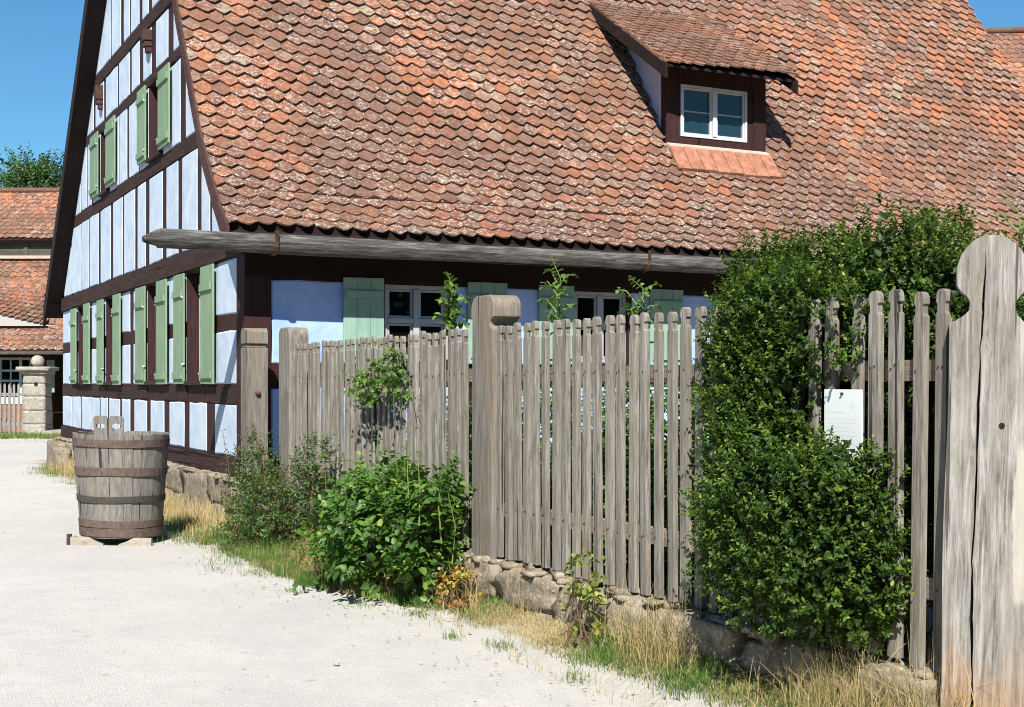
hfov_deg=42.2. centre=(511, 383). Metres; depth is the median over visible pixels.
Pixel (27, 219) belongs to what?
farm building
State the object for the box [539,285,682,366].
window
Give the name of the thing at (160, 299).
window
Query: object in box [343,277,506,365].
window
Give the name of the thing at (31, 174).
broadleaf tree
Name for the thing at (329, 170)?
half timbered house
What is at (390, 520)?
broadleaf shrub
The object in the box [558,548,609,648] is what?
turning creeper
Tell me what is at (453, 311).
climbing shoot
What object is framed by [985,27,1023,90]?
background house
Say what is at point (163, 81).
window
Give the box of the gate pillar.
[15,355,59,434]
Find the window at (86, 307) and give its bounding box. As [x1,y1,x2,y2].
[69,303,89,384]
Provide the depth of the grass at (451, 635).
9.11 m
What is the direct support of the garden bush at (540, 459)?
on the garden ground at (929, 622)
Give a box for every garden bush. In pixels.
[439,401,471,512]
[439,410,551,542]
[469,381,604,553]
[540,381,679,560]
[551,382,708,584]
[591,358,739,596]
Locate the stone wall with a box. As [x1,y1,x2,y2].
[279,506,940,706]
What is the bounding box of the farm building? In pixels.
[0,188,62,431]
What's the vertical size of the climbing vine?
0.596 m
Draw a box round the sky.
[0,0,1023,186]
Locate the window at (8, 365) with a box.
[0,357,54,403]
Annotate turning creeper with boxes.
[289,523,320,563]
[433,564,485,609]
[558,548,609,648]
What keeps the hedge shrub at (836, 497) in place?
on the garden ground at (929, 622)
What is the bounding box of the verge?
[26,460,858,706]
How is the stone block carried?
on the verge
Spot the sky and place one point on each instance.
(39, 39)
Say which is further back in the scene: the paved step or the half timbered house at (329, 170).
the paved step
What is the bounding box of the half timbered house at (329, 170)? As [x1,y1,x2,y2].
[43,0,1023,517]
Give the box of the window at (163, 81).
[135,62,169,164]
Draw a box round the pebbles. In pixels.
[3,518,574,706]
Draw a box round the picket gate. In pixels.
[0,383,23,433]
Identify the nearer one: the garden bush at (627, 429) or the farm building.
the garden bush at (627, 429)
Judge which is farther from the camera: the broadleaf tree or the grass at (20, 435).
the broadleaf tree
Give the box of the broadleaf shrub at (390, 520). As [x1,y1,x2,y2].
[291,425,476,606]
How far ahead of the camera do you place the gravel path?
8.38 m
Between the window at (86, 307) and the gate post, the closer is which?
the gate post
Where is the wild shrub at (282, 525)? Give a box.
[209,423,341,552]
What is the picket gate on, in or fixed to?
attached to the gate pillar
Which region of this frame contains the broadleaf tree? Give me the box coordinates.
[0,142,63,187]
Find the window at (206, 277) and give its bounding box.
[172,264,213,384]
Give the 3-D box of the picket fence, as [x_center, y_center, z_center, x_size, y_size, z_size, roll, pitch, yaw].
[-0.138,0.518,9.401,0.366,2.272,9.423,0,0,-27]
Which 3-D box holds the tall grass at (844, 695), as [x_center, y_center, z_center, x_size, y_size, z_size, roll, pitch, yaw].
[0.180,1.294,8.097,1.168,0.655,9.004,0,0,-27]
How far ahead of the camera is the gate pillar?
41.17 m
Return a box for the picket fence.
[279,235,1023,706]
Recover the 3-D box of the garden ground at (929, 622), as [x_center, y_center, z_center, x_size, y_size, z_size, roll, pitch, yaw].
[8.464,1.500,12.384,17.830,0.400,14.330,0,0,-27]
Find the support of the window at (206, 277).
in the half timbered house at (329, 170)
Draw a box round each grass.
[0,430,60,439]
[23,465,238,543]
[38,456,262,545]
[186,521,324,579]
[197,555,596,682]
[277,524,1015,706]
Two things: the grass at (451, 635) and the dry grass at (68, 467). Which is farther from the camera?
the dry grass at (68, 467)
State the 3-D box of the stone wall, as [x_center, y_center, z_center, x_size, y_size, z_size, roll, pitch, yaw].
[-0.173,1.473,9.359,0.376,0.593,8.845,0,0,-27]
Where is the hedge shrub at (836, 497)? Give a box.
[678,192,1023,664]
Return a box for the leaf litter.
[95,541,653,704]
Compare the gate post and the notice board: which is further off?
the gate post
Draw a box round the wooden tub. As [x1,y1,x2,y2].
[67,416,169,545]
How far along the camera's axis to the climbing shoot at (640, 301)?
7.75 m
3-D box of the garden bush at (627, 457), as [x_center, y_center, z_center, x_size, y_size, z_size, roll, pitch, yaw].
[0.847,0.625,8.928,1.028,1.425,1.916,0,0,-12]
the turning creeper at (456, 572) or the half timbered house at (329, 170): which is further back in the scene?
the half timbered house at (329, 170)
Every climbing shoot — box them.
[432,271,471,416]
[537,255,577,467]
[615,276,661,486]
[983,198,1023,312]
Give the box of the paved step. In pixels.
[41,429,60,434]
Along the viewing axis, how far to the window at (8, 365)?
46.96 m
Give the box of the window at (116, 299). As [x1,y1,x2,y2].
[95,293,120,384]
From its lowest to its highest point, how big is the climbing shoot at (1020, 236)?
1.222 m
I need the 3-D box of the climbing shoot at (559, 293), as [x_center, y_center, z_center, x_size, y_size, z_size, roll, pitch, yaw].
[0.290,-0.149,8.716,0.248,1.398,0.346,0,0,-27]
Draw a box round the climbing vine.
[336,338,415,408]
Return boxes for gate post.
[241,328,267,517]
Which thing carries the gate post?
on the verge
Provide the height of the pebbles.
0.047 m
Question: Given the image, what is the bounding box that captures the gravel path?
[0,436,639,706]
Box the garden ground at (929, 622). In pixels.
[271,488,932,664]
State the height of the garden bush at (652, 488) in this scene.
1.564 m
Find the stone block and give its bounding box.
[46,440,70,468]
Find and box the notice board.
[824,389,862,466]
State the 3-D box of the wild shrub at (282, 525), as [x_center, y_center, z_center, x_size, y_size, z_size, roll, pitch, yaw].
[-2.417,0.998,12.701,1.014,1.199,2.715,0,0,-27]
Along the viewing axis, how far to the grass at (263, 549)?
12.06 m
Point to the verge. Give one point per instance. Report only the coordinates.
(610, 679)
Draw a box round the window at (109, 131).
[89,115,114,199]
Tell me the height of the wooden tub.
1.345 m
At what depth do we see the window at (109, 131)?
22.06 m
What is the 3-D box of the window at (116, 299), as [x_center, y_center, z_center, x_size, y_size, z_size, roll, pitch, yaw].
[-6.614,-0.711,22.023,0.240,1.459,2.046,0,0,-27]
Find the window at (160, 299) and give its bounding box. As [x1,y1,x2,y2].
[134,279,166,384]

